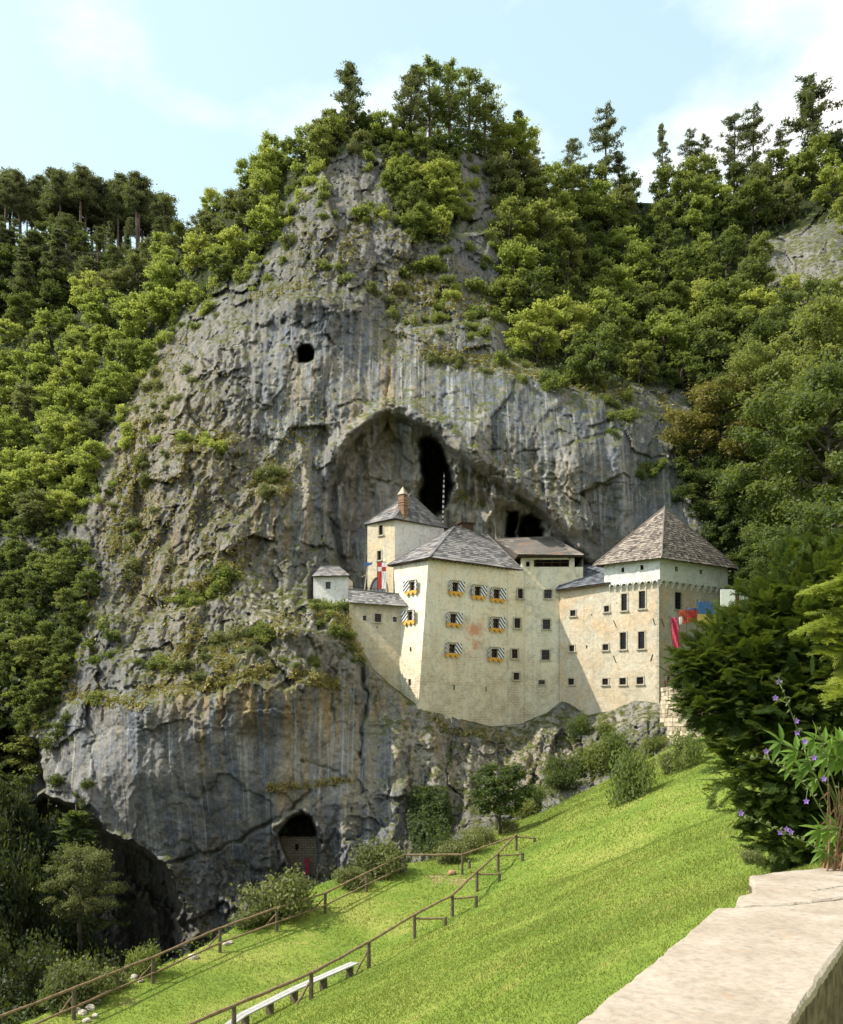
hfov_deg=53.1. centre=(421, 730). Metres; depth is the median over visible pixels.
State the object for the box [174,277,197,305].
leafy tree
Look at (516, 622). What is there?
window
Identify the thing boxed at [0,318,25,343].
leafy tree
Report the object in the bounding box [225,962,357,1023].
bench
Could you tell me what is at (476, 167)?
bush
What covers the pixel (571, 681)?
window
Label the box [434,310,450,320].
cliff shrub
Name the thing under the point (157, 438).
cliff shrub
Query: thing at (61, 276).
leafy tree
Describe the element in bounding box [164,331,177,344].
bush
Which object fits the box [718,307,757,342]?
leafy tree
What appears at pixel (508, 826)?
shrub
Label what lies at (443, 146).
leafy tree
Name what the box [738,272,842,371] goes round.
leafy tree
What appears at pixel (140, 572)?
cliff shrub
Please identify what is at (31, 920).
gully tree
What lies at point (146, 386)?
bush
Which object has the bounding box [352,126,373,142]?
bush
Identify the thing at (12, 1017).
bank undergrowth
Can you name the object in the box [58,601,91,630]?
bushy tree
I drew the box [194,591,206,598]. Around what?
cliff shrub
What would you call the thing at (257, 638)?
cliff shrub
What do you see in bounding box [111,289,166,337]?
leafy tree
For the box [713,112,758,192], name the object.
pine tree
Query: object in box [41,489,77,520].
leafy tree
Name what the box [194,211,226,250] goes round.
leafy tree
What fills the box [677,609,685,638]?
banner
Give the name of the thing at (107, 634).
cliff shrub
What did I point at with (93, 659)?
cliff shrub
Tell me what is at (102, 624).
cliff shrub
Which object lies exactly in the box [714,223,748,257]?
leafy tree
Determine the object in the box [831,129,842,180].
pine tree
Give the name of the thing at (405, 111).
pine tree
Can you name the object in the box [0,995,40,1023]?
gully tree
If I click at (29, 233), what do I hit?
pine tree
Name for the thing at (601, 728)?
shrub
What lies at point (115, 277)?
leafy tree
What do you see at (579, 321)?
leafy tree
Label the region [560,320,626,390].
leafy tree
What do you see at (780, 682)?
bellflower
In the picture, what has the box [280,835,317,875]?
stone wall
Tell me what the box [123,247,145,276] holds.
pine tree
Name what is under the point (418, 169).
leafy tree
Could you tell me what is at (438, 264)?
cliff shrub
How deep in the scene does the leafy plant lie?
5.32 m
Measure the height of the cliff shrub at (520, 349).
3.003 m
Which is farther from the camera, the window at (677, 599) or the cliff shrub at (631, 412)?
the cliff shrub at (631, 412)
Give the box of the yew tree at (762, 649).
[658,526,842,872]
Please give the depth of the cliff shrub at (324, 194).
141.55 m
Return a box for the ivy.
[405,785,453,853]
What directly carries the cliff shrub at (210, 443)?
on the cliff
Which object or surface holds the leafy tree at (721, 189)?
on the cliff
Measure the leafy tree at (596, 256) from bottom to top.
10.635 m
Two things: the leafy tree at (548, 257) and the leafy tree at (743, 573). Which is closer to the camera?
the leafy tree at (743, 573)
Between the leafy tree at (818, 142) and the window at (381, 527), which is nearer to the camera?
the window at (381, 527)
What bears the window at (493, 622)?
in the castle
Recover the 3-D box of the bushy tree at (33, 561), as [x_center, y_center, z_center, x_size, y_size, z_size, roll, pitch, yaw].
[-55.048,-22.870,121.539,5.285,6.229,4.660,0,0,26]
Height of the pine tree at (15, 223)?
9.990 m
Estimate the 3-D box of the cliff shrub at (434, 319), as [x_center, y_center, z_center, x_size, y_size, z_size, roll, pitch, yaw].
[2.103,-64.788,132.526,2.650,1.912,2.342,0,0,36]
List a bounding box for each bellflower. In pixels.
[738,810,839,860]
[743,748,835,836]
[773,675,828,807]
[811,726,842,814]
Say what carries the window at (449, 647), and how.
in the castle
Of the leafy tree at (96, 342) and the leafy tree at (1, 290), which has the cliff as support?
the leafy tree at (96, 342)
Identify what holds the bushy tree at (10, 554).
on the cliff
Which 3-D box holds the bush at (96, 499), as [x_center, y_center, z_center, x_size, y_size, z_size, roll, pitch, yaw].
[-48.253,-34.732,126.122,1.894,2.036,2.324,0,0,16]
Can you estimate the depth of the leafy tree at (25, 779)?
103.26 m
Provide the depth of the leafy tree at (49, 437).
139.77 m
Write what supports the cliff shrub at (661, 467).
on the cliff
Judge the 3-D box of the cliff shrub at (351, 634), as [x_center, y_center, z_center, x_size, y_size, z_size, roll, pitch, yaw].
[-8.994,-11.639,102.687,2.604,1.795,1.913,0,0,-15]
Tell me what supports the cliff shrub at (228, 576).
on the cliff
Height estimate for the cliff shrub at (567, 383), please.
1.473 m
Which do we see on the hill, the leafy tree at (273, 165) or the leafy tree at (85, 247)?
the leafy tree at (85, 247)
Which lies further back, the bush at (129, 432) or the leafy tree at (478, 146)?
the leafy tree at (478, 146)
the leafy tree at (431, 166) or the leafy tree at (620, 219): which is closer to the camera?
the leafy tree at (431, 166)
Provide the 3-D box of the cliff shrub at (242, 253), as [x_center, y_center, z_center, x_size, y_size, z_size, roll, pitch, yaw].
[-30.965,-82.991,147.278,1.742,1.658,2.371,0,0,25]
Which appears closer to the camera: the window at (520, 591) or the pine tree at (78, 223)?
the window at (520, 591)
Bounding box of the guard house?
[312,566,352,603]
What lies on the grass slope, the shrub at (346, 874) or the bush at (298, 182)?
the shrub at (346, 874)
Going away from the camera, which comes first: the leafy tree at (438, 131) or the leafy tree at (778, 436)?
the leafy tree at (778, 436)
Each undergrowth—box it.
[0,124,841,807]
[2,791,578,1023]
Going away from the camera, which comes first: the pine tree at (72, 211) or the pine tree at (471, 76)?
the pine tree at (471, 76)
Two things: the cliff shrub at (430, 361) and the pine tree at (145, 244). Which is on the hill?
the pine tree at (145, 244)
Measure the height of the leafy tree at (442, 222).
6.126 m
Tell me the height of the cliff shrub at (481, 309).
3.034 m
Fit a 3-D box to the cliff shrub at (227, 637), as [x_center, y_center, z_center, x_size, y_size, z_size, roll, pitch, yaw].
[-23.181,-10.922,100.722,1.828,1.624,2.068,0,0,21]
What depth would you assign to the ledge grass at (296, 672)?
118.80 m
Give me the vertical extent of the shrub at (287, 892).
3.463 m
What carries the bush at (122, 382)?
on the cliff
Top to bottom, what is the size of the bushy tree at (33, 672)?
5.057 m
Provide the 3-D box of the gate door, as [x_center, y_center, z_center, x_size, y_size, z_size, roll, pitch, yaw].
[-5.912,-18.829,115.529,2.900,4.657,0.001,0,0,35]
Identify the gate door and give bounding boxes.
[371,578,385,591]
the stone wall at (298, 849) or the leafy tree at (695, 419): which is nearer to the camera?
the stone wall at (298, 849)
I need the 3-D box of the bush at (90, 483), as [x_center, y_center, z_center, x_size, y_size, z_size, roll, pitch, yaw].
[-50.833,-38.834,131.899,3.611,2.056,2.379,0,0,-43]
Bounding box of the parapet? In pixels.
[578,867,842,1023]
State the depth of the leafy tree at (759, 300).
142.21 m
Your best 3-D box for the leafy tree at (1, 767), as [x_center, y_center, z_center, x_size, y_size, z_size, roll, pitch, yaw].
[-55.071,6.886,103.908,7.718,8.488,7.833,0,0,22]
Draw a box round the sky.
[0,0,842,255]
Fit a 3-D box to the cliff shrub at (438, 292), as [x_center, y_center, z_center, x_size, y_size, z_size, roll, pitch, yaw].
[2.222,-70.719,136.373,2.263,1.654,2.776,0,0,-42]
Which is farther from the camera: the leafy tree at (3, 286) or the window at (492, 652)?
the leafy tree at (3, 286)
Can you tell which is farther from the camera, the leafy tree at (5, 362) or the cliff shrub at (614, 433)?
the leafy tree at (5, 362)
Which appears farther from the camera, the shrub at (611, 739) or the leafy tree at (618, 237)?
the leafy tree at (618, 237)
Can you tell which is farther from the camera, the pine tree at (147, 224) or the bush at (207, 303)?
the pine tree at (147, 224)
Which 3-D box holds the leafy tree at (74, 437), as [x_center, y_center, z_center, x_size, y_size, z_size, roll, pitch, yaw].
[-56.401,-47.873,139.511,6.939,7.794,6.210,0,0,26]
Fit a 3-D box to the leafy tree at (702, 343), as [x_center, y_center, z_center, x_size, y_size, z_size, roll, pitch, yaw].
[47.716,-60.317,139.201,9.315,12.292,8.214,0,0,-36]
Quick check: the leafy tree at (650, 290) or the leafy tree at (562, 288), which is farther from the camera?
the leafy tree at (650, 290)
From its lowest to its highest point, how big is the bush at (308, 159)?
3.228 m
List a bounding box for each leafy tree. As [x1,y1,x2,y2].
[0,244,31,286]
[0,275,7,309]
[0,278,15,303]
[0,287,6,309]
[0,291,46,328]
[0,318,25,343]
[0,350,13,374]
[0,369,26,407]
[0,404,12,424]
[0,416,22,454]
[0,446,33,488]
[0,471,32,520]
[0,730,42,776]
[0,740,31,781]
[0,763,9,782]
[0,771,38,807]
[2,412,36,449]
[6,348,40,376]
[7,462,61,495]
[8,484,65,528]
[9,381,50,419]
[10,248,48,277]
[12,285,37,315]
[14,230,25,243]
[16,311,38,336]
[18,443,44,476]
[20,329,49,362]
[20,369,49,393]
[23,338,77,375]
[26,279,69,325]
[27,307,63,339]
[27,449,75,487]
[30,380,67,411]
[30,409,75,452]
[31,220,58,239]
[32,267,78,309]
[32,841,130,949]
[33,407,61,432]
[34,264,45,279]
[39,238,69,272]
[40,798,60,805]
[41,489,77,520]
[44,365,81,389]
[48,385,90,428]
[52,305,77,330]
[56,474,91,505]
[58,331,89,364]
[59,417,91,448]
[60,343,100,385]
[60,444,82,473]
[61,323,88,343]
[61,437,111,487]
[65,382,91,411]
[67,268,108,305]
[68,230,94,256]
[76,287,123,327]
[76,406,109,440]
[83,382,121,414]
[84,260,125,282]
[85,323,114,353]
[92,268,130,298]
[92,358,136,401]
[100,252,123,270]
[101,338,136,378]
[106,329,137,350]
[109,292,142,324]
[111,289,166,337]
[115,251,152,286]
[121,337,159,372]
[139,259,181,296]
[141,285,180,325]
[147,231,174,260]
[149,245,183,279]
[161,218,207,254]
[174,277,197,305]
[178,230,215,274]
[188,208,214,227]
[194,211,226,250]
[199,186,223,214]
[203,245,239,292]
[210,223,248,262]
[220,188,246,219]
[227,188,262,233]
[231,154,259,189]
[243,202,286,252]
[244,168,280,210]
[245,144,291,183]
[255,128,293,170]
[258,193,285,230]
[277,134,305,167]
[301,122,337,163]
[304,115,330,143]
[319,108,340,125]
[319,113,348,147]
[341,103,360,123]
[355,107,380,131]
[367,108,398,143]
[377,140,402,164]
[378,163,411,194]
[385,154,413,183]
[391,114,417,140]
[392,129,412,150]
[393,179,424,210]
[398,200,433,235]
[399,152,416,164]
[409,126,430,143]
[409,161,430,191]
[410,132,435,157]
[412,175,441,201]
[420,158,463,195]
[422,150,447,176]
[422,202,433,221]
[423,174,457,207]
[425,203,454,239]
[431,128,443,142]
[433,131,464,160]
[437,186,478,220]
[443,158,462,177]
[450,126,466,148]
[455,177,471,195]
[464,126,487,155]
[464,759,535,834]
[477,148,521,197]
[484,193,534,241]
[485,136,505,156]
[485,276,526,317]
[488,115,542,173]
[490,240,542,284]
[495,233,537,267]
[497,176,532,219]
[497,263,566,322]
[501,298,573,361]
[511,193,578,259]
[515,156,545,196]
[522,175,565,209]
[525,238,568,288]
[534,281,578,331]
[540,159,565,188]
[541,290,598,356]
[543,189,580,225]
[548,222,585,282]
[549,162,589,204]
[555,216,589,247]
[558,272,592,309]
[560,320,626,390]
[573,178,617,234]
[575,245,614,283]
[577,161,609,197]
[578,228,609,268]
[579,285,634,322]
[582,198,631,253]
[583,301,636,367]
[585,262,638,307]
[602,223,639,264]
[604,288,657,328]
[606,181,639,228]
[612,337,660,384]
[616,170,642,202]
[617,238,662,283]
[623,214,649,243]
[624,280,662,320]
[626,320,653,356]
[627,245,696,295]
[643,197,676,232]
[643,223,686,260]
[643,309,689,362]
[647,161,688,208]
[647,302,688,344]
[652,276,691,314]
[655,372,791,497]
[657,350,706,388]
[660,245,702,278]
[667,452,745,521]
[668,173,714,215]
[671,438,727,483]
[675,191,721,241]
[678,151,724,201]
[679,325,733,381]
[680,403,724,443]
[681,275,711,320]
[681,303,758,359]
[681,310,718,346]
[681,456,746,506]
[687,231,718,265]
[688,261,733,293]
[692,370,728,390]
[694,275,759,321]
[696,174,733,213]
[698,496,749,553]
[700,232,752,277]
[703,331,810,457]
[706,414,842,537]
[709,190,747,231]
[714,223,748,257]
[718,172,791,232]
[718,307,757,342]
[719,443,760,470]
[721,334,755,372]
[722,349,842,526]
[723,393,748,429]
[724,159,747,190]
[724,552,756,588]
[728,566,764,586]
[730,477,767,517]
[731,284,789,329]
[733,251,779,304]
[733,255,761,284]
[736,521,770,557]
[738,160,781,206]
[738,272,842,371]
[738,524,830,578]
[740,489,842,580]
[747,230,774,258]
[754,313,777,345]
[755,319,805,369]
[756,430,785,458]
[758,143,802,188]
[766,178,806,226]
[773,147,834,196]
[776,272,807,306]
[777,286,842,410]
[779,307,801,341]
[790,333,819,353]
[794,273,842,309]
[802,130,841,177]
[809,156,842,203]
[831,192,842,234]
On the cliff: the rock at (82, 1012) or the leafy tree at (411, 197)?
the leafy tree at (411, 197)
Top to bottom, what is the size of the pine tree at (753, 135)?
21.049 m
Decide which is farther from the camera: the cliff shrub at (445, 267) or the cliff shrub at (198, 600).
the cliff shrub at (445, 267)
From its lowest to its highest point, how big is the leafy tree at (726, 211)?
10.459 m
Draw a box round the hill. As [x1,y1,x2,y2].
[0,249,124,344]
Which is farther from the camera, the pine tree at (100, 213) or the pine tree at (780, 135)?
the pine tree at (100, 213)
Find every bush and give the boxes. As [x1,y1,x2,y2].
[74,497,92,508]
[85,476,97,486]
[90,483,100,493]
[93,493,103,503]
[103,489,112,495]
[105,499,118,507]
[107,479,118,487]
[113,413,124,423]
[115,403,133,413]
[116,377,129,389]
[117,434,131,448]
[118,390,130,401]
[119,376,135,393]
[119,418,130,430]
[120,424,135,438]
[131,403,139,412]
[132,376,141,384]
[133,366,147,377]
[137,379,153,392]
[142,355,158,370]
[146,364,159,376]
[153,329,166,342]
[156,340,164,348]
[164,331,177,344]
[166,314,179,325]
[166,323,176,334]
[176,319,185,328]
[189,281,206,293]
[189,287,205,299]
[196,311,204,317]
[202,300,211,315]
[206,274,221,289]
[206,292,215,298]
[212,311,219,318]
[231,268,250,284]
[242,263,256,272]
[244,251,261,262]
[248,285,255,290]
[260,271,274,282]
[261,259,269,267]
[271,173,281,186]
[277,254,287,265]
[278,229,297,244]
[281,207,295,221]
[281,242,293,249]
[284,184,293,194]
[284,215,294,225]
[286,202,299,216]
[287,158,305,174]
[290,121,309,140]
[291,177,301,189]
[294,188,309,203]
[298,214,306,221]
[301,175,318,186]
[305,142,321,161]
[307,156,326,173]
[310,154,325,167]
[316,174,331,191]
[329,125,337,136]
[345,136,360,154]
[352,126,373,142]
[361,138,375,153]
[362,149,374,163]
[370,130,381,139]
[443,152,462,171]
[462,142,471,154]
[466,153,473,161]
[466,175,481,188]
[469,162,479,173]
[482,223,497,242]
[484,195,496,204]
[485,153,497,161]
[487,240,495,246]
[490,199,499,211]
[494,242,511,252]
[511,341,525,359]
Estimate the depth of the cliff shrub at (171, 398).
130.36 m
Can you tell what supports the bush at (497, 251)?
on the cliff
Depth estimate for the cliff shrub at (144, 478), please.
124.55 m
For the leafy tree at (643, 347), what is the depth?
133.72 m
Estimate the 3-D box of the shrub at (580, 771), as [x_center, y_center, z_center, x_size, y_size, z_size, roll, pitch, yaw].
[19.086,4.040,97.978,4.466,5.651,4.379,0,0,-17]
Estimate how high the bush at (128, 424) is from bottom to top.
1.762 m
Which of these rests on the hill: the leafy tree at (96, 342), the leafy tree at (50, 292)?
the leafy tree at (50, 292)
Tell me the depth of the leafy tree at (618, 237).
166.96 m
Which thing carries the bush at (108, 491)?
on the cliff
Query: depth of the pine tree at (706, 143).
182.70 m
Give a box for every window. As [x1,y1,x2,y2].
[326,582,330,588]
[373,612,382,623]
[375,549,382,561]
[377,524,383,536]
[401,609,414,624]
[403,579,416,595]
[445,642,461,657]
[446,611,462,627]
[449,580,464,595]
[471,584,486,599]
[487,647,503,661]
[489,616,505,632]
[490,587,505,602]
[510,648,519,659]
[512,671,521,680]
[513,617,522,629]
[516,587,524,599]
[537,679,546,685]
[540,649,550,660]
[541,618,551,630]
[543,589,553,599]
[566,677,574,685]
[567,644,575,652]
[568,609,576,617]
[600,677,609,685]
[601,643,609,651]
[602,604,610,612]
[618,631,627,650]
[618,677,627,685]
[619,592,628,611]
[635,676,644,685]
[636,630,645,649]
[637,589,646,609]
[674,590,682,610]
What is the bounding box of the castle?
[348,487,738,725]
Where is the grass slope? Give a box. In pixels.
[22,703,840,1023]
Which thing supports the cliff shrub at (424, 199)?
on the cliff
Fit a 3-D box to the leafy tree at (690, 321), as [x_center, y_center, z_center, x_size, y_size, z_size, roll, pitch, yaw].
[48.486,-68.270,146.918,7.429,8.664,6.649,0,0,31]
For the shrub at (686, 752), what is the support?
on the grass slope
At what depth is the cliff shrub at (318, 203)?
140.21 m
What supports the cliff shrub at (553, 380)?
on the cliff
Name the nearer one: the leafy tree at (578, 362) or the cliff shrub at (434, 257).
the leafy tree at (578, 362)
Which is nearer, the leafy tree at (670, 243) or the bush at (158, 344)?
the bush at (158, 344)
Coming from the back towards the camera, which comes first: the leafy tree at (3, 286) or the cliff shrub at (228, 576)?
the leafy tree at (3, 286)
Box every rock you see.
[78,1009,86,1015]
[82,1017,90,1022]
[85,1004,94,1010]
[130,974,138,978]
[188,953,198,959]
[448,870,455,874]
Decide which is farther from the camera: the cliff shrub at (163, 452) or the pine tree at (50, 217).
the pine tree at (50, 217)
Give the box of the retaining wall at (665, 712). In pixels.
[660,687,711,742]
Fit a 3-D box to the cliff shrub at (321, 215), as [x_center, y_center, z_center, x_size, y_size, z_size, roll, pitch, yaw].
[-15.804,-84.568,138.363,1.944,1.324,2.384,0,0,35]
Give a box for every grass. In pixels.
[12,164,682,793]
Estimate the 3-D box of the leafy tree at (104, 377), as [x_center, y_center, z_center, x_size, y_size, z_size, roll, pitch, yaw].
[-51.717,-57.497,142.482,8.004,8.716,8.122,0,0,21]
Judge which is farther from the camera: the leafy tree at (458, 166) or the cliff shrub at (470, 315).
the leafy tree at (458, 166)
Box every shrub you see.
[22,606,44,621]
[24,630,45,641]
[34,678,54,692]
[35,719,53,729]
[35,983,78,1014]
[36,949,123,1015]
[38,731,63,752]
[44,699,50,707]
[44,707,56,718]
[45,773,65,788]
[49,727,66,739]
[52,721,62,728]
[55,721,63,728]
[58,711,71,722]
[70,514,89,525]
[71,790,79,797]
[72,552,96,567]
[75,793,89,808]
[78,775,96,789]
[80,636,96,650]
[84,653,102,663]
[86,690,103,707]
[91,965,132,994]
[94,615,120,629]
[101,628,120,641]
[102,648,117,657]
[110,635,120,641]
[118,567,135,581]
[119,544,131,551]
[121,938,164,977]
[123,517,142,528]
[125,516,139,530]
[125,553,142,569]
[128,531,148,540]
[130,657,144,663]
[132,458,143,468]
[133,565,142,574]
[134,451,146,462]
[137,472,153,484]
[139,460,149,467]
[142,660,157,670]
[147,505,161,514]
[147,653,167,661]
[148,401,157,408]
[148,434,161,442]
[151,412,167,423]
[152,379,161,385]
[152,381,163,391]
[156,657,166,666]
[158,448,168,458]
[160,404,168,408]
[164,394,175,404]
[168,661,185,673]
[174,589,196,602]
[175,430,190,441]
[176,585,189,594]
[177,658,195,670]
[179,362,192,374]
[185,373,198,382]
[186,303,197,312]
[186,434,200,441]
[186,595,205,606]
[188,321,201,330]
[189,667,203,678]
[190,672,208,682]
[191,293,204,304]
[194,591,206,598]
[197,435,213,446]
[197,650,214,662]
[199,295,216,311]
[199,645,207,653]
[201,431,211,437]
[205,587,228,600]
[206,438,228,452]
[206,565,220,576]
[207,630,225,647]
[209,584,222,592]
[210,575,232,592]
[211,563,237,580]
[213,568,245,584]
[216,571,238,581]
[219,640,229,648]
[220,633,233,642]
[225,641,236,646]
[226,903,273,928]
[229,863,316,924]
[230,624,250,640]
[233,646,248,654]
[239,250,247,257]
[242,627,258,637]
[246,644,263,655]
[248,634,261,644]
[251,464,272,480]
[252,263,261,271]
[254,621,269,636]
[256,483,275,496]
[257,461,287,480]
[259,488,269,497]
[260,623,279,642]
[260,630,275,645]
[265,476,281,483]
[280,655,288,663]
[292,661,300,666]
[305,655,319,662]
[307,658,321,666]
[308,602,323,610]
[310,255,328,264]
[310,598,322,603]
[315,189,330,199]
[315,199,322,207]
[315,618,327,628]
[317,598,335,607]
[318,212,329,218]
[318,258,333,270]
[322,602,337,612]
[324,609,335,618]
[327,621,345,636]
[328,629,340,637]
[330,863,372,891]
[332,209,338,219]
[332,261,344,270]
[334,598,347,609]
[335,271,356,285]
[338,600,353,612]
[341,630,357,640]
[345,202,372,223]
[345,644,356,652]
[347,834,404,881]
[351,207,363,214]
[356,655,365,663]
[358,215,369,224]
[360,161,374,171]
[365,279,380,296]
[367,199,376,208]
[371,202,388,215]
[376,153,397,172]
[378,207,389,220]
[379,838,410,873]
[385,292,396,307]
[385,305,400,318]
[389,191,414,203]
[390,213,401,225]
[393,287,403,294]
[395,281,409,292]
[398,266,415,278]
[401,316,418,325]
[407,257,426,269]
[410,230,421,240]
[415,192,429,204]
[418,254,440,272]
[419,261,426,273]
[420,259,443,274]
[421,313,429,321]
[425,355,437,364]
[427,350,438,359]
[428,288,441,297]
[430,313,443,323]
[432,301,444,310]
[432,835,471,865]
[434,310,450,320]
[435,327,444,334]
[436,355,450,365]
[437,244,455,254]
[438,273,456,284]
[439,296,448,306]
[440,264,455,273]
[441,289,449,299]
[447,280,461,289]
[448,288,462,298]
[448,351,460,362]
[452,827,484,854]
[454,353,466,363]
[454,360,462,369]
[462,320,474,331]
[463,307,477,321]
[464,273,487,292]
[465,240,481,251]
[465,331,476,339]
[466,299,490,318]
[468,823,498,844]
[471,322,480,330]
[475,366,494,373]
[476,325,490,337]
[478,260,489,270]
[479,324,492,336]
[480,253,492,264]
[483,285,503,298]
[488,307,505,322]
[491,818,521,834]
[492,349,512,367]
[503,324,526,340]
[505,343,527,360]
[509,797,536,819]
[513,357,523,362]
[514,372,529,382]
[518,361,533,368]
[522,345,532,359]
[522,780,559,811]
[538,368,559,382]
[540,372,564,391]
[540,373,565,387]
[540,765,581,792]
[542,752,568,775]
[562,366,586,379]
[562,372,583,383]
[562,378,570,386]
[562,744,594,777]
[564,712,591,743]
[577,737,614,776]
[582,371,605,385]
[587,384,598,392]
[594,719,617,739]
[597,393,614,403]
[598,725,630,765]
[603,392,612,405]
[604,427,620,436]
[605,736,660,808]
[607,411,615,420]
[609,399,621,408]
[617,405,639,422]
[619,386,635,403]
[634,468,647,480]
[637,461,653,469]
[638,734,666,753]
[646,465,659,477]
[647,461,665,472]
[652,457,668,466]
[656,745,682,775]
[667,727,707,773]
[736,847,767,865]
[763,284,781,296]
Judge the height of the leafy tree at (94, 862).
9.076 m
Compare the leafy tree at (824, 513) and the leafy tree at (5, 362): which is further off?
the leafy tree at (5, 362)
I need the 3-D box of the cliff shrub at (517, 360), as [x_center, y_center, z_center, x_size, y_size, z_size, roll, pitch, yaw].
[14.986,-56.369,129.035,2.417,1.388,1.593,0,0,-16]
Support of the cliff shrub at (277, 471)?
on the cliff
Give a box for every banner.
[305,858,308,874]
[362,562,372,589]
[377,561,385,590]
[669,616,679,647]
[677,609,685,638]
[686,607,697,631]
[696,599,715,634]
[720,585,748,606]
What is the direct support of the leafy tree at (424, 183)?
on the cliff
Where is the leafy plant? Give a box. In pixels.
[762,720,842,864]
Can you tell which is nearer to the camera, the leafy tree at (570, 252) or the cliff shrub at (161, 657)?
the cliff shrub at (161, 657)
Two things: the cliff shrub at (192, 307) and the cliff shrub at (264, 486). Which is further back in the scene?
the cliff shrub at (192, 307)
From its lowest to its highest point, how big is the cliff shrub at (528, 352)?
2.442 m
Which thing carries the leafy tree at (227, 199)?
on the cliff
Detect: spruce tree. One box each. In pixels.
[36,806,129,948]
[507,110,532,168]
[788,563,842,703]
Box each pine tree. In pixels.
[0,166,25,229]
[0,176,16,223]
[0,180,13,220]
[0,221,9,269]
[0,229,19,279]
[1,169,33,238]
[2,244,34,313]
[4,168,28,231]
[8,219,19,232]
[10,259,38,312]
[17,186,35,237]
[18,177,44,229]
[19,229,48,279]
[21,191,43,228]
[28,231,48,274]
[30,173,48,229]
[32,183,64,233]
[37,251,60,314]
[39,165,68,222]
[39,187,70,230]
[40,231,48,240]
[41,228,70,299]
[43,166,83,246]
[44,213,56,223]
[47,169,74,214]
[51,212,82,273]
[56,233,74,299]
[61,183,84,232]
[64,162,97,221]
[66,254,97,287]
[68,221,84,247]
[70,170,99,230]
[76,221,88,234]
[77,260,106,312]
[82,175,116,250]
[82,218,106,250]
[83,207,94,245]
[89,180,125,250]
[90,226,107,260]
[100,177,127,243]
[101,221,118,254]
[101,224,106,250]
[103,181,126,242]
[103,243,125,270]
[105,178,131,252]
[107,170,135,238]
[119,237,131,259]
[120,174,157,247]
[120,196,133,252]
[121,170,151,246]
[121,229,131,255]
[123,217,134,244]
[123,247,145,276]
[127,191,152,241]
[135,189,177,234]
[135,237,157,262]
[140,195,170,236]
[146,233,162,254]
[149,193,177,233]
[151,202,169,232]
[151,217,164,233]
[158,195,186,240]
[329,59,370,130]
[389,63,436,136]
[399,54,454,136]
[424,57,478,142]
[442,65,498,150]
[460,80,509,158]
[490,116,510,155]
[525,146,547,178]
[555,137,593,189]
[586,100,626,196]
[610,151,630,197]
[652,122,672,189]
[676,127,700,169]
[691,133,718,183]
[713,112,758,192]
[735,100,773,164]
[770,127,793,170]
[780,72,842,182]
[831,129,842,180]
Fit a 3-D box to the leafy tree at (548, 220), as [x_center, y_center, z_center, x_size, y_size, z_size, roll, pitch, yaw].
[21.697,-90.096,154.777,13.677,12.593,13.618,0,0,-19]
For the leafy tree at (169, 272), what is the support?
on the cliff
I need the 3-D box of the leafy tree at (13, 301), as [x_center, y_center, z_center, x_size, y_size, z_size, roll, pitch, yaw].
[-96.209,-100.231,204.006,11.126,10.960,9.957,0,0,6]
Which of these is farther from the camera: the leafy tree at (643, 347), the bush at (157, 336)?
the bush at (157, 336)
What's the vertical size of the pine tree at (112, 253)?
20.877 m
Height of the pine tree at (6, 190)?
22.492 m
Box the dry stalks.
[818,778,842,870]
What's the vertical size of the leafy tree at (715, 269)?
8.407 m
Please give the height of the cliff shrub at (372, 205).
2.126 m
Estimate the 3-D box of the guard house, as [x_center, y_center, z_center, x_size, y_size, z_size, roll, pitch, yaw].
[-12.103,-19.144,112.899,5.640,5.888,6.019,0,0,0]
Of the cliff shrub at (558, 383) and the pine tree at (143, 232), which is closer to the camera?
the cliff shrub at (558, 383)
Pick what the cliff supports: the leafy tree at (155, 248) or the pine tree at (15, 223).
the leafy tree at (155, 248)
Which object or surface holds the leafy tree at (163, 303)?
on the cliff
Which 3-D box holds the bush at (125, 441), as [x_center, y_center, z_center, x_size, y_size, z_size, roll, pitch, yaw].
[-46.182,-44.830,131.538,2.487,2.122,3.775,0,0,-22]
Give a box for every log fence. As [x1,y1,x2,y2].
[0,836,517,1023]
[188,833,535,1023]
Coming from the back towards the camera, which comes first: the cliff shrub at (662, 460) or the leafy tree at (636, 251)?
the leafy tree at (636, 251)
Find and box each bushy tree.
[0,546,7,567]
[0,569,27,598]
[0,578,7,595]
[0,597,24,623]
[0,612,35,639]
[0,632,19,660]
[0,652,20,688]
[0,703,10,727]
[0,756,18,785]
[2,677,29,707]
[2,741,21,767]
[3,517,36,543]
[4,538,29,566]
[6,634,52,666]
[10,700,41,746]
[16,572,62,608]
[21,551,54,577]
[22,677,65,710]
[24,663,46,686]
[34,620,56,641]
[40,535,62,555]
[40,552,77,587]
[40,651,75,683]
[47,626,81,655]
[49,587,77,607]
[58,537,93,564]
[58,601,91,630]
[70,568,105,606]
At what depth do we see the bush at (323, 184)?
143.38 m
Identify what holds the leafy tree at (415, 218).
on the cliff
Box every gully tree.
[0,761,46,883]
[0,783,97,957]
[0,832,75,948]
[0,834,58,982]
[0,923,57,1019]
[0,927,70,1016]
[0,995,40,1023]
[3,924,110,989]
[12,876,109,966]
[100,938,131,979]
[115,945,144,980]
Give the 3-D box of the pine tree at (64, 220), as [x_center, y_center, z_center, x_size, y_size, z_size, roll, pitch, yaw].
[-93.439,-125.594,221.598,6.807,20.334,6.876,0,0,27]
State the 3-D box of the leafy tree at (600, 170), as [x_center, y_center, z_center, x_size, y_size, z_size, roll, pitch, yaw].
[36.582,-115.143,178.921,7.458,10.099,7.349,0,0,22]
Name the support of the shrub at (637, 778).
on the grass slope
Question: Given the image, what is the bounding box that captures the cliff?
[0,123,842,965]

